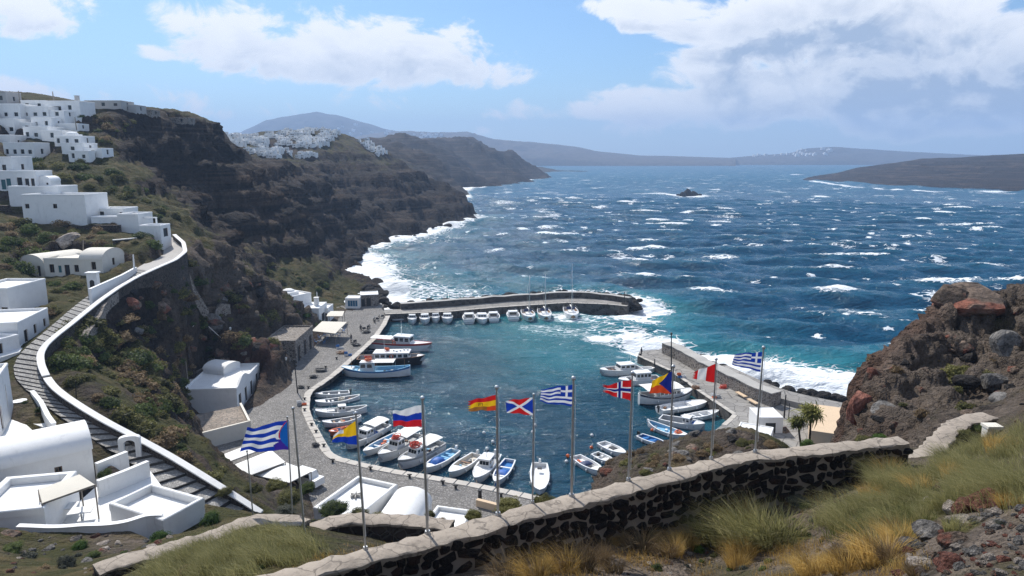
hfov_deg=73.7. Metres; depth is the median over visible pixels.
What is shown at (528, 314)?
sailing yacht
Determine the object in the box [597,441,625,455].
open boat
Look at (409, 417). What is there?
flag
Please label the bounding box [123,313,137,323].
dry shrub
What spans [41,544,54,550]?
stone
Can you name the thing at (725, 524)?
grass clump
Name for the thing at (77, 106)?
house
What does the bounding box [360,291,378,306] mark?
house
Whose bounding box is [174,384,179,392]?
dry shrub
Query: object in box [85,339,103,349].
olive shrub
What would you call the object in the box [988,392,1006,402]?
boulder
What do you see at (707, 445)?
dry shrub
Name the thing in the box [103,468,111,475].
flower pot
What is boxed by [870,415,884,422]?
boulder
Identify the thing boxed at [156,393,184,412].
olive shrub
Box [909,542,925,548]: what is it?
stone
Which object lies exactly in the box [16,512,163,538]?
garden wall
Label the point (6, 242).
green shrub
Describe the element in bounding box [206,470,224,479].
olive shrub
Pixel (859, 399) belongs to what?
boulder
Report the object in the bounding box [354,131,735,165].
coast
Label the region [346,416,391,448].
cabin boat
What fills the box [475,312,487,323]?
motor boat
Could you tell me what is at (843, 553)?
grass clump
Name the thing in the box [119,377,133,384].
olive shrub
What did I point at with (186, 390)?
olive shrub
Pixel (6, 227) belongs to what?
dry shrub
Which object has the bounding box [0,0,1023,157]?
sky
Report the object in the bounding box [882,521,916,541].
grass clump
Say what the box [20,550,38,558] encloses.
grey shrub
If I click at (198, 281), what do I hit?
green shrub
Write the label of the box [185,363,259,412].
house
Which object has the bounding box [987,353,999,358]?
boulder
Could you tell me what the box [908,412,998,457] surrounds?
stone wall
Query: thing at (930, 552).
stone
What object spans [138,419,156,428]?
olive shrub
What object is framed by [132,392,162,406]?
dry shrub
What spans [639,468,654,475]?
bush
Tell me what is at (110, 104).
house
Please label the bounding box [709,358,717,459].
flagpole
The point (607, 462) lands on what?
dry shrub
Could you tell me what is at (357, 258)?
shore rock
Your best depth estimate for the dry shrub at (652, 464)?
44.68 m
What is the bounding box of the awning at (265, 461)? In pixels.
[235,451,285,474]
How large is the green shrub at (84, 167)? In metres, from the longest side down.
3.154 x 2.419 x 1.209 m
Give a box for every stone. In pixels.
[5,569,14,572]
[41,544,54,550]
[70,535,81,541]
[81,557,92,562]
[90,532,100,538]
[97,548,108,552]
[154,539,161,544]
[890,569,905,575]
[902,546,913,555]
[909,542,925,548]
[915,566,926,575]
[924,550,936,557]
[932,557,937,566]
[936,565,946,571]
[941,569,950,574]
[949,543,962,550]
[952,561,965,570]
[964,572,973,575]
[965,547,984,555]
[966,515,977,521]
[969,569,980,575]
[977,517,986,521]
[980,560,988,564]
[981,512,993,517]
[981,552,996,561]
[985,520,995,528]
[985,529,995,534]
[986,540,995,546]
[989,507,1003,515]
[989,523,1001,530]
[992,518,1007,523]
[995,568,1008,575]
[996,555,1011,562]
[1007,523,1016,528]
[1011,546,1018,550]
[1012,535,1023,545]
[1013,557,1023,563]
[1014,504,1023,511]
[1015,524,1023,531]
[1018,514,1023,522]
[1018,560,1023,568]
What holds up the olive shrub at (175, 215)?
on the hillside
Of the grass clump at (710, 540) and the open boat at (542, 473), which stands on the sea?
the open boat at (542, 473)
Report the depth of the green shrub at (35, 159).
161.97 m
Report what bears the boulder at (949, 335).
on the hillside
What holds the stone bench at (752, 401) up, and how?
on the jetty
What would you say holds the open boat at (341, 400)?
on the sea
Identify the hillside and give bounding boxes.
[0,91,1023,575]
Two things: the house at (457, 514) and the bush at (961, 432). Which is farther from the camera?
the house at (457, 514)
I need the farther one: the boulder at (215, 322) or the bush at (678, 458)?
the boulder at (215, 322)
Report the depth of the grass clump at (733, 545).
16.73 m
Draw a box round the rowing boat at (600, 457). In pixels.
[591,451,610,463]
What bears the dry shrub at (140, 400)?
on the hillside
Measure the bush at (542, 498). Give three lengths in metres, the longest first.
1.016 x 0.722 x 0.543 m
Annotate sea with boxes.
[310,165,1023,497]
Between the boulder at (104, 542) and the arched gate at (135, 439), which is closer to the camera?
the boulder at (104, 542)
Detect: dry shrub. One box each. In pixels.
[0,222,19,230]
[0,263,12,268]
[4,231,17,235]
[17,241,42,252]
[37,563,51,569]
[41,307,56,315]
[47,235,59,239]
[50,219,71,226]
[80,354,97,365]
[89,226,102,233]
[90,393,105,401]
[91,239,110,246]
[96,114,113,121]
[101,121,115,130]
[114,365,131,371]
[117,370,153,386]
[119,330,133,343]
[121,359,140,369]
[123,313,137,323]
[126,336,136,342]
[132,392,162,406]
[134,397,148,403]
[144,380,160,390]
[147,429,177,448]
[154,346,165,353]
[162,425,181,439]
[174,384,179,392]
[174,428,187,436]
[174,450,195,461]
[182,334,193,341]
[187,293,199,301]
[217,330,241,343]
[605,457,613,464]
[634,449,644,454]
[645,460,656,467]
[651,455,661,460]
[695,450,709,456]
[703,442,710,449]
[839,532,855,540]
[890,365,903,374]
[913,408,930,417]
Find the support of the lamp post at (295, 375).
on the quay
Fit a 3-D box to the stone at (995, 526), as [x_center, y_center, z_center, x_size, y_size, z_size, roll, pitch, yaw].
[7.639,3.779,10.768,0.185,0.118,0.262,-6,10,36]
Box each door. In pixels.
[17,177,22,184]
[24,330,27,341]
[65,265,69,275]
[163,228,167,236]
[366,298,370,305]
[765,423,775,432]
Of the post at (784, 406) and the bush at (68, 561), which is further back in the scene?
the post at (784, 406)
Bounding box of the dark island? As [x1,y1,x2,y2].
[803,154,1023,190]
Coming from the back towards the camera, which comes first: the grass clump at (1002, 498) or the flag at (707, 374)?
the flag at (707, 374)
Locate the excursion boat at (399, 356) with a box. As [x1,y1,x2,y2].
[356,347,424,365]
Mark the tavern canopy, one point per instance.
(328, 327)
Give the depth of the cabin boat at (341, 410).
107.84 m
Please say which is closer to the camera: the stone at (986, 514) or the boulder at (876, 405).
the stone at (986, 514)
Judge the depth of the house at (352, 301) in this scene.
178.05 m
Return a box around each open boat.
[315,389,351,397]
[315,394,359,405]
[322,415,360,427]
[363,429,399,455]
[426,445,460,473]
[449,449,481,477]
[492,458,515,485]
[529,458,550,494]
[570,454,601,474]
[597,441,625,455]
[636,431,663,444]
[641,366,654,371]
[646,419,686,438]
[655,399,706,414]
[681,410,718,420]
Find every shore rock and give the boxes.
[352,256,362,261]
[362,284,372,290]
[365,286,374,290]
[379,290,388,296]
[379,297,389,302]
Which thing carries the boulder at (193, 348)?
on the hillside
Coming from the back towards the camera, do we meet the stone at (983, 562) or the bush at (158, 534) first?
the bush at (158, 534)
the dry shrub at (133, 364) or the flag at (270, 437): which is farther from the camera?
the dry shrub at (133, 364)
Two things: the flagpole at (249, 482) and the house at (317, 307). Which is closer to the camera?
the flagpole at (249, 482)
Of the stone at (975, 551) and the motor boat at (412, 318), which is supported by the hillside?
the stone at (975, 551)
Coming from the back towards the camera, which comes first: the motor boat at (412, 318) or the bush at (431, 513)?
the motor boat at (412, 318)
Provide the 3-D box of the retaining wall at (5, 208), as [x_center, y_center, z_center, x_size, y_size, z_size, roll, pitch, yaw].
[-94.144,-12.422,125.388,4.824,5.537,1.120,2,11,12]
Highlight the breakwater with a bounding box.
[384,298,628,321]
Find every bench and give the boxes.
[315,368,326,371]
[735,391,747,398]
[747,398,757,405]
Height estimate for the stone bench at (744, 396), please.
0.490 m
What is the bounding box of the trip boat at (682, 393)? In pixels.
[638,381,691,404]
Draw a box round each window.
[49,264,54,272]
[54,466,61,472]
[91,262,95,269]
[348,300,357,305]
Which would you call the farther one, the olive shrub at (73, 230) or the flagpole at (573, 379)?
the olive shrub at (73, 230)
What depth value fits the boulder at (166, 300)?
103.38 m
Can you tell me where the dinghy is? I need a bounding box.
[329,426,346,436]
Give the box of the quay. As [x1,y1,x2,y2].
[199,304,538,517]
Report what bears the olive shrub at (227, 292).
on the hillside
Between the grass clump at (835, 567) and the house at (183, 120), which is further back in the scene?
the house at (183, 120)
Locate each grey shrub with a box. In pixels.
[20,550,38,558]
[57,564,67,568]
[738,564,748,569]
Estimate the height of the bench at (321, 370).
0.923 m
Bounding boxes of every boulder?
[1,529,21,536]
[55,232,80,249]
[96,540,108,545]
[126,297,141,309]
[130,289,138,295]
[134,327,143,334]
[152,281,161,288]
[158,301,170,313]
[162,298,170,305]
[190,345,196,351]
[205,313,222,333]
[207,319,224,325]
[214,348,227,357]
[220,282,232,295]
[221,296,227,302]
[244,357,249,362]
[252,342,262,350]
[256,287,264,297]
[269,343,277,349]
[599,465,612,477]
[674,450,688,454]
[686,443,698,451]
[687,430,700,436]
[726,428,736,433]
[727,436,736,442]
[782,426,789,433]
[846,390,871,424]
[862,367,881,384]
[870,400,894,413]
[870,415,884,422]
[883,367,892,372]
[889,422,897,428]
[895,536,920,547]
[900,358,909,364]
[905,556,931,565]
[911,519,942,540]
[915,385,926,393]
[921,367,930,372]
[930,284,968,306]
[932,282,1005,316]
[935,531,967,548]
[936,551,965,568]
[942,499,953,514]
[944,514,968,524]
[945,333,955,337]
[950,340,973,353]
[951,374,980,389]
[951,497,973,513]
[958,350,976,362]
[960,409,975,413]
[962,487,1005,509]
[980,373,1008,391]
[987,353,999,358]
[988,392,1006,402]
[989,330,1021,356]
[1004,383,1015,388]
[1007,366,1019,373]
[1010,307,1023,314]
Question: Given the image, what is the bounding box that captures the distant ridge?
[717,147,987,164]
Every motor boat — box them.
[407,314,416,324]
[419,313,429,324]
[431,312,439,322]
[442,313,452,323]
[462,311,475,323]
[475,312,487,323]
[487,310,499,322]
[506,310,519,320]
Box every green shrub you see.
[0,236,27,244]
[0,244,11,251]
[1,238,14,244]
[1,258,18,264]
[8,261,38,273]
[16,246,49,259]
[20,224,41,233]
[32,157,44,162]
[37,231,57,241]
[45,351,80,372]
[47,280,61,285]
[60,336,72,346]
[62,281,82,289]
[62,344,72,348]
[63,354,94,370]
[66,162,82,169]
[73,346,91,355]
[74,173,93,180]
[77,331,97,345]
[78,164,90,169]
[93,175,102,179]
[93,343,103,352]
[93,363,106,369]
[96,396,116,405]
[98,351,112,361]
[103,167,122,174]
[103,398,121,409]
[106,185,117,190]
[120,348,158,365]
[122,188,135,192]
[131,231,153,238]
[133,402,162,416]
[134,409,148,418]
[138,397,157,408]
[143,326,156,333]
[144,301,157,309]
[146,239,162,249]
[147,362,163,371]
[152,213,163,218]
[158,399,173,412]
[173,406,182,413]
[175,447,189,453]
[177,378,188,387]
[177,443,184,448]
[194,276,208,285]
[200,322,207,328]
[235,335,252,346]
[256,563,265,569]
[259,314,267,320]
[320,282,329,287]
[651,561,662,571]
[798,501,811,508]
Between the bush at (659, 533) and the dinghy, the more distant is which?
the dinghy
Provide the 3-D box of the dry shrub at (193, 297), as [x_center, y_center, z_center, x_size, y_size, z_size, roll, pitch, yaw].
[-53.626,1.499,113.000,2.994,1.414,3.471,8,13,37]
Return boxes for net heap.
[311,442,319,446]
[691,385,699,389]
[719,384,726,388]
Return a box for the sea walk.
[723,365,841,408]
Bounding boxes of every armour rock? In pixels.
[784,385,795,392]
[797,388,804,393]
[807,389,820,395]
[811,394,822,398]
[823,394,830,399]
[830,393,839,401]
[836,395,847,402]
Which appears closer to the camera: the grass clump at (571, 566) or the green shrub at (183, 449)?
the grass clump at (571, 566)
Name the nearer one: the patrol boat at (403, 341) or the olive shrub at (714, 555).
the olive shrub at (714, 555)
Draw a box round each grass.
[122,511,330,575]
[274,480,942,575]
[786,409,1023,547]
[797,469,1014,552]
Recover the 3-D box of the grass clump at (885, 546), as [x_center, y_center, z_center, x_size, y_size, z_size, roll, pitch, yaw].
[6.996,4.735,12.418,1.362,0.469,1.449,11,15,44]
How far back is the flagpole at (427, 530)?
15.43 m
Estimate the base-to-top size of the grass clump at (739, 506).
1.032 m
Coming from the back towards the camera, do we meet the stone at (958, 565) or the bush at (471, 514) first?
the bush at (471, 514)
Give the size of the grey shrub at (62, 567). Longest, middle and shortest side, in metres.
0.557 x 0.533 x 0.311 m
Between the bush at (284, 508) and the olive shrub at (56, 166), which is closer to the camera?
the bush at (284, 508)
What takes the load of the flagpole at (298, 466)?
on the hillside
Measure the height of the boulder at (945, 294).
1.752 m
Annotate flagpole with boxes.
[246,450,253,514]
[286,416,292,514]
[291,407,305,534]
[354,411,367,549]
[420,396,430,534]
[494,385,500,515]
[531,393,534,503]
[568,376,575,496]
[626,371,633,480]
[667,364,674,470]
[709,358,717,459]
[753,346,765,452]
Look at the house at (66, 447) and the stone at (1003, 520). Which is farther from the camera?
the house at (66, 447)
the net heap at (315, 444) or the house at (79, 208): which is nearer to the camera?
the net heap at (315, 444)
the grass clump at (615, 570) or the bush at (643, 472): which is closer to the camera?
the grass clump at (615, 570)
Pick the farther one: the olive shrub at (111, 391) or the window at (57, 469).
the olive shrub at (111, 391)
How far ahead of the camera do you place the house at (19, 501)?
47.17 m
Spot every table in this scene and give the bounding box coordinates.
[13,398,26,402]
[64,501,78,509]
[66,505,94,519]
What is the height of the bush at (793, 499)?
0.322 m
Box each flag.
[240,420,289,451]
[332,422,356,444]
[393,405,421,426]
[468,395,495,411]
[506,398,532,414]
[540,385,571,405]
[603,380,630,399]
[650,371,671,393]
[693,364,714,382]
[732,352,761,371]
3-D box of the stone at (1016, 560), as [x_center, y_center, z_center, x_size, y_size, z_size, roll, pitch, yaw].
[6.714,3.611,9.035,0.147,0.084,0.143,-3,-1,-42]
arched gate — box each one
[84,271,100,295]
[117,434,141,456]
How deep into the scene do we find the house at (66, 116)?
182.79 m
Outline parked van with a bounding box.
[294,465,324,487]
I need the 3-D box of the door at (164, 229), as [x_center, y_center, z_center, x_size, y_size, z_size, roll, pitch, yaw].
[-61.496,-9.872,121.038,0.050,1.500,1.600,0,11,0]
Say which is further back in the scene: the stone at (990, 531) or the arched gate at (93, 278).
the arched gate at (93, 278)
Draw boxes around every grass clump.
[461,542,539,575]
[495,543,561,575]
[520,535,589,573]
[522,525,619,574]
[566,532,628,566]
[591,549,630,574]
[596,520,668,553]
[606,529,633,546]
[632,524,661,542]
[641,531,686,559]
[645,524,692,558]
[659,520,706,550]
[664,496,758,551]
[671,480,804,551]
[701,488,762,519]
[705,493,828,557]
[711,541,758,569]
[713,530,753,553]
[714,531,766,560]
[774,543,833,575]
[778,548,824,575]
[807,536,864,575]
[808,529,854,566]
[825,508,926,569]
[842,450,907,477]
[852,478,889,496]
[856,511,915,545]
[860,452,911,472]
[863,534,914,562]
[864,528,918,565]
[871,514,902,525]
[871,516,912,532]
[877,479,934,505]
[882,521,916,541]
[887,468,937,490]
[893,513,935,527]
[896,551,934,575]
[906,500,945,520]
[925,440,975,463]
[933,458,961,478]
[934,506,984,533]
[964,429,988,444]
[979,430,1023,454]
[982,487,1022,509]
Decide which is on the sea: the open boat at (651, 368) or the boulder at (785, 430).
the open boat at (651, 368)
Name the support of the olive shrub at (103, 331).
on the hillside
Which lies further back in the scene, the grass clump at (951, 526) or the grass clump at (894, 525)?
the grass clump at (894, 525)
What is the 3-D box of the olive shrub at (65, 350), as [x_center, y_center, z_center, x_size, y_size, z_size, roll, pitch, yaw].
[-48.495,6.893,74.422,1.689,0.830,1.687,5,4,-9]
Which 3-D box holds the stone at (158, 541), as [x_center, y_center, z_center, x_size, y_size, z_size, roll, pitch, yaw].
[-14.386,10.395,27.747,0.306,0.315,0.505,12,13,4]
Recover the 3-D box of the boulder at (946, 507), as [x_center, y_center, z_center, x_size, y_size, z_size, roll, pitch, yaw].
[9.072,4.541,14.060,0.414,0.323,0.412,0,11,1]
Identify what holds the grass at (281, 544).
on the hillside
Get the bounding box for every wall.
[0,205,10,212]
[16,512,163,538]
[30,390,55,426]
[36,234,262,512]
[63,224,121,231]
[81,292,118,345]
[88,267,136,304]
[92,514,310,575]
[94,451,129,478]
[96,460,150,497]
[112,237,136,244]
[189,273,230,317]
[258,436,913,575]
[310,512,454,542]
[400,291,631,309]
[476,498,496,510]
[662,342,781,406]
[739,422,773,435]
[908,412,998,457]
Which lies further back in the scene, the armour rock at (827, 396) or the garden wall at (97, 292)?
the armour rock at (827, 396)
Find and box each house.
[0,91,21,102]
[0,103,36,119]
[0,118,30,134]
[0,135,26,142]
[0,156,32,169]
[0,170,52,190]
[0,278,47,308]
[0,307,49,345]
[0,333,19,352]
[0,363,12,436]
[0,420,95,487]
[0,471,79,529]
[2,142,50,157]
[7,185,77,206]
[19,122,36,128]
[19,249,81,276]
[20,100,46,105]
[20,192,108,225]
[22,127,64,139]
[25,106,58,119]
[30,117,60,126]
[39,176,60,184]
[41,130,76,141]
[43,253,80,276]
[44,95,95,122]
[49,110,73,122]
[54,132,94,145]
[57,123,89,130]
[61,143,97,153]
[68,151,95,162]
[79,247,124,275]
[83,148,113,158]
[84,100,133,111]
[91,215,117,224]
[99,206,137,214]
[109,483,204,534]
[117,212,152,233]
[127,105,146,114]
[139,223,171,249]
[146,109,160,117]
[169,117,195,124]
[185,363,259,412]
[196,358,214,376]
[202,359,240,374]
[269,325,313,363]
[283,288,311,304]
[304,297,326,320]
[313,476,397,518]
[325,304,333,320]
[345,295,360,307]
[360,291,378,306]
[381,486,431,515]
[433,505,468,526]
[748,407,783,432]
[808,404,840,443]
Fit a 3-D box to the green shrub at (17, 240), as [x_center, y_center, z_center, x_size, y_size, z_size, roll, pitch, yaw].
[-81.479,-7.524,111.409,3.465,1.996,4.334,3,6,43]
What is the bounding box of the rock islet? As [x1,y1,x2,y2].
[676,189,701,196]
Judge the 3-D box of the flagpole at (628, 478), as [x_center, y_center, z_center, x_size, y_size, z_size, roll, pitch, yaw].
[3.130,4.438,18.214,0.139,4.632,0.139,0,11,0]
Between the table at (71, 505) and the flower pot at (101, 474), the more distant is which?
the flower pot at (101, 474)
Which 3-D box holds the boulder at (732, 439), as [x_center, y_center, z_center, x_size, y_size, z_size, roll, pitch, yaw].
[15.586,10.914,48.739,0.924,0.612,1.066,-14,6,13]
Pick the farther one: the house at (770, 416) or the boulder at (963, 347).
the house at (770, 416)
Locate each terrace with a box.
[0,341,26,361]
[2,419,38,474]
[35,423,45,427]
[62,471,160,523]
[197,403,250,445]
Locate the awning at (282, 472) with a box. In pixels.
[254,463,311,488]
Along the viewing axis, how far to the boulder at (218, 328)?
119.75 m
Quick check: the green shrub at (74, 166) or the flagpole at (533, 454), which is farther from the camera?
the green shrub at (74, 166)
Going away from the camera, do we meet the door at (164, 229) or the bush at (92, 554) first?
the bush at (92, 554)
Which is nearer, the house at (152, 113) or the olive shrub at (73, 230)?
the olive shrub at (73, 230)
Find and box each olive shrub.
[12,217,37,226]
[17,251,25,257]
[33,160,46,168]
[47,305,58,309]
[49,287,61,292]
[50,162,64,169]
[53,309,62,313]
[54,323,89,335]
[55,172,72,179]
[58,173,72,180]
[60,338,77,345]
[61,314,107,326]
[61,347,75,353]
[61,375,85,386]
[62,372,94,385]
[67,228,80,233]
[75,158,84,163]
[83,183,94,188]
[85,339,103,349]
[93,334,106,341]
[96,326,114,337]
[99,329,125,345]
[101,355,126,368]
[101,371,116,377]
[101,386,119,395]
[108,404,142,425]
[111,351,127,357]
[112,174,126,180]
[116,193,127,199]
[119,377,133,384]
[120,347,132,352]
[121,191,132,196]
[125,385,137,392]
[126,413,148,429]
[127,199,139,203]
[131,424,155,435]
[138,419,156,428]
[140,387,150,395]
[146,425,167,439]
[147,375,158,380]
[152,206,168,212]
[152,360,167,369]
[152,410,159,419]
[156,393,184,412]
[158,378,171,384]
[158,409,169,419]
[159,386,169,393]
[167,211,181,219]
[167,383,174,388]
[174,341,184,352]
[174,431,182,441]
[177,400,187,413]
[178,287,192,299]
[183,387,190,393]
[187,257,198,266]
[189,410,194,418]
[199,315,208,322]
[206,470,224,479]
[219,466,228,472]
[221,289,233,295]
[228,292,242,302]
[262,309,279,320]
[267,262,277,266]
[268,337,280,344]
[276,279,286,284]
[619,460,627,466]
[706,448,716,455]
[709,552,717,557]
[763,558,772,562]
[898,402,907,406]
[940,364,965,377]
[952,386,962,392]
[954,400,975,409]
[960,365,970,369]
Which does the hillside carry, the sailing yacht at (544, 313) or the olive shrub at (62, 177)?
the olive shrub at (62, 177)
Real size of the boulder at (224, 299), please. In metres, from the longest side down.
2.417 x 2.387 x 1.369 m
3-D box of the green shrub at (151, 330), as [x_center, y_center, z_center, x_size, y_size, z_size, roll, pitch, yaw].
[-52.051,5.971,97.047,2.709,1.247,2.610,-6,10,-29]
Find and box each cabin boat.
[315,403,366,417]
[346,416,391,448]
[472,448,501,482]
[658,414,704,429]
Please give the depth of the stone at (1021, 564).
8.76 m
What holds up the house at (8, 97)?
on the hillside
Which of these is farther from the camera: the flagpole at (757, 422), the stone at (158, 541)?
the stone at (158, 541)
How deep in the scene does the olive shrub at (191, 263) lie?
115.37 m
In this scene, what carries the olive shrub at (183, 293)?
on the hillside
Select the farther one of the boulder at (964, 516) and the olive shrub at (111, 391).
the olive shrub at (111, 391)
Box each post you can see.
[293,359,297,392]
[478,489,481,498]
[670,332,672,370]
[783,395,786,417]
[980,423,1003,436]
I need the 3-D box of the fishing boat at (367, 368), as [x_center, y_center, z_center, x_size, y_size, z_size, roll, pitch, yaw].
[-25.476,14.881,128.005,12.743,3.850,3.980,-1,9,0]
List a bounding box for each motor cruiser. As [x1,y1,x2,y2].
[600,355,642,375]
[618,369,658,385]
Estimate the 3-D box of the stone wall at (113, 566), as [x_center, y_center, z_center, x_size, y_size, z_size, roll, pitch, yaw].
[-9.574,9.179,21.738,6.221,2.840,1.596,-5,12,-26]
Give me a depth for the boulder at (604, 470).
48.97 m
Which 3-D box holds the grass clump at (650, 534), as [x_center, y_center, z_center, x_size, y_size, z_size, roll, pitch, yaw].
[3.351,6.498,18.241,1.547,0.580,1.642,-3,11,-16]
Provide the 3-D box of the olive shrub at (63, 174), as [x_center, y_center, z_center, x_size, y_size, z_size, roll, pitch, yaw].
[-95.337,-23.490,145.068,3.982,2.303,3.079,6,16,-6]
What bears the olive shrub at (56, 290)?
on the hillside
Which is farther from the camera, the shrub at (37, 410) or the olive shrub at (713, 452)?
the shrub at (37, 410)
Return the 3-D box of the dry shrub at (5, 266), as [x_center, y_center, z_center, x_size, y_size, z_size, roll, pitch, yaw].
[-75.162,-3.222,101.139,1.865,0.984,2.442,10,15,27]
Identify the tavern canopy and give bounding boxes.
[313,321,347,340]
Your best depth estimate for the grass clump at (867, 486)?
18.23 m
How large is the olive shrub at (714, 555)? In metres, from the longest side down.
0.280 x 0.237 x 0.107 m
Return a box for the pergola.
[38,474,99,518]
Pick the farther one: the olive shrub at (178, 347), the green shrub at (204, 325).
the green shrub at (204, 325)
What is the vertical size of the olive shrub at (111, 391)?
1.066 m
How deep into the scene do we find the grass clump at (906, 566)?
10.23 m
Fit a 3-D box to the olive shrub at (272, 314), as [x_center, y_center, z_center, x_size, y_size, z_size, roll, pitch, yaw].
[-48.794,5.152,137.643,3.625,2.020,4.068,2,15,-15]
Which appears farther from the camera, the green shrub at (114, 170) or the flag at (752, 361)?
the green shrub at (114, 170)
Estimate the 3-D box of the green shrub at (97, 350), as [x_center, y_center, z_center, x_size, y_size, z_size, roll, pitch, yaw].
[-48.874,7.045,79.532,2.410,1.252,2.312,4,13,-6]
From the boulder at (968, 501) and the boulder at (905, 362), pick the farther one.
the boulder at (905, 362)
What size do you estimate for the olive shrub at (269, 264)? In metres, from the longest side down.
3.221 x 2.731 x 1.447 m
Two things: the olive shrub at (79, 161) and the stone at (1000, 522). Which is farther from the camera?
the olive shrub at (79, 161)
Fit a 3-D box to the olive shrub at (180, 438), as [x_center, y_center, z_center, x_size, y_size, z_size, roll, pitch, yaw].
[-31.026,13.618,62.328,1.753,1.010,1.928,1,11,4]
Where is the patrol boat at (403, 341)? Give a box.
[368,333,431,351]
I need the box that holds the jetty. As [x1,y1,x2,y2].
[637,348,807,446]
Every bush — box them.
[3,540,25,553]
[56,555,76,567]
[69,540,88,550]
[83,549,101,558]
[149,530,170,541]
[199,509,221,526]
[215,485,233,497]
[243,482,264,493]
[265,477,286,492]
[274,503,298,514]
[275,485,302,505]
[301,481,314,494]
[318,499,349,516]
[349,506,369,513]
[424,509,435,516]
[464,508,481,520]
[495,495,521,513]
[530,492,554,502]
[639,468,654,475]
[652,529,665,539]
[661,533,679,545]
[671,454,686,463]
[691,544,704,553]
[710,444,722,452]
[735,438,749,446]
[763,440,777,448]
[785,493,812,507]
[800,438,813,445]
[854,434,870,441]
[871,433,886,437]
[957,428,973,440]
[971,424,981,433]
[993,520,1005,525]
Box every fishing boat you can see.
[342,358,410,377]
[378,427,422,461]
[398,433,445,469]
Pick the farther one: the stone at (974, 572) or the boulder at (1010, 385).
the boulder at (1010, 385)
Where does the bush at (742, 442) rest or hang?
on the hillside
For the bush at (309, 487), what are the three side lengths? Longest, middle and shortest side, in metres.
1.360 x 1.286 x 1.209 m
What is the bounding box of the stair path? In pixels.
[14,237,243,509]
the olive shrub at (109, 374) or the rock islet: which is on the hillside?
the olive shrub at (109, 374)
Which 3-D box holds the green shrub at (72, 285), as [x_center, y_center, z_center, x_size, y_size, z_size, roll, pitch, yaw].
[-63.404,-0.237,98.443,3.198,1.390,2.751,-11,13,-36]
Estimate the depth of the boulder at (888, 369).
38.88 m
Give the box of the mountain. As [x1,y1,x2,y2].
[240,112,398,136]
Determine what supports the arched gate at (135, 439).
on the stair path
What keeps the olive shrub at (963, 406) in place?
on the hillside
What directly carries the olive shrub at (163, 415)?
on the hillside
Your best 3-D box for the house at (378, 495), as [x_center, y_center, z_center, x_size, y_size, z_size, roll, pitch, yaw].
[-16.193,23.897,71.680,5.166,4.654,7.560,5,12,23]
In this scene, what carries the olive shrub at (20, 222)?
on the hillside
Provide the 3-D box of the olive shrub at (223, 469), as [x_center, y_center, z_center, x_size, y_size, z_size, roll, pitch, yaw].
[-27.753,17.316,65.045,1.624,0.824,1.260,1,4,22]
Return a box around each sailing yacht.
[521,275,534,321]
[537,274,551,320]
[563,263,578,319]
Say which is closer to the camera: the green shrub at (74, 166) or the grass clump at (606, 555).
the grass clump at (606, 555)
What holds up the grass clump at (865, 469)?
on the hillside
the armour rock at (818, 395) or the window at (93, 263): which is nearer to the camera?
the window at (93, 263)
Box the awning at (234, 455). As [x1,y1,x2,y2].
[225,448,265,460]
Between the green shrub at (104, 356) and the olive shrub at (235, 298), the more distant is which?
the olive shrub at (235, 298)
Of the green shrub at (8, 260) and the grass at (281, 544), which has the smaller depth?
the grass at (281, 544)
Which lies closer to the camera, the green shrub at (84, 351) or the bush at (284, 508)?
the bush at (284, 508)
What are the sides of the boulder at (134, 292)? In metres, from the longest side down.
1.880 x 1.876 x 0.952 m
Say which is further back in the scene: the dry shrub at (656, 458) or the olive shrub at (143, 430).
the olive shrub at (143, 430)
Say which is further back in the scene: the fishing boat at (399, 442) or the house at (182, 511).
the fishing boat at (399, 442)
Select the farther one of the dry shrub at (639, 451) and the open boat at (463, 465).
the open boat at (463, 465)
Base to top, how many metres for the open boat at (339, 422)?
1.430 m
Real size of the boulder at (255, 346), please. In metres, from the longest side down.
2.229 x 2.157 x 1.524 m
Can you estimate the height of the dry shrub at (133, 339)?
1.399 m
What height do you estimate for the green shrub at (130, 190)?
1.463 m
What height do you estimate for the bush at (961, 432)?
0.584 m
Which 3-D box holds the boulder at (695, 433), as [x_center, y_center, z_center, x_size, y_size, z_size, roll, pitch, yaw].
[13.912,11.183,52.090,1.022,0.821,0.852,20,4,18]
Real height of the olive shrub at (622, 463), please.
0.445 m
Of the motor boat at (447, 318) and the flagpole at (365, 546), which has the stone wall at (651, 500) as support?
the flagpole at (365, 546)
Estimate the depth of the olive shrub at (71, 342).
75.80 m
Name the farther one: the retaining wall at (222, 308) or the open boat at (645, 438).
the retaining wall at (222, 308)
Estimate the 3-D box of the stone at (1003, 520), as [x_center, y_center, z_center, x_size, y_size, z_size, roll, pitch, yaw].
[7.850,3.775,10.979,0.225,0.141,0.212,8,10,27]
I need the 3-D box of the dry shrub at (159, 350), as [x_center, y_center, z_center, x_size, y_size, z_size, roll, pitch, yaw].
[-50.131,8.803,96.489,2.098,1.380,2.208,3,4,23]
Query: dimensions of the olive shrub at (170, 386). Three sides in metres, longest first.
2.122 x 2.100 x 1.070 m
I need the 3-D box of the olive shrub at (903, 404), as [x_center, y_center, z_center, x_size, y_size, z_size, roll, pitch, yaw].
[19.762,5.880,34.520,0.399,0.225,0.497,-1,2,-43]
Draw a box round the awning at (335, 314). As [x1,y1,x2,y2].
[326,311,344,321]
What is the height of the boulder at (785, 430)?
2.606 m
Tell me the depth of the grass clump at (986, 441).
19.39 m
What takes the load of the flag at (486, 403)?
attached to the flagpole at (497, 512)
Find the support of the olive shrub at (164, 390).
on the hillside
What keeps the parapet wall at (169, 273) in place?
on the hillside
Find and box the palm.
[784,400,826,445]
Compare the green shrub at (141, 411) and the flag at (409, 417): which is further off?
the green shrub at (141, 411)
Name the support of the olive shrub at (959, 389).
on the hillside
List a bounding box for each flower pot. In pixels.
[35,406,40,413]
[96,471,105,478]
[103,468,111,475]

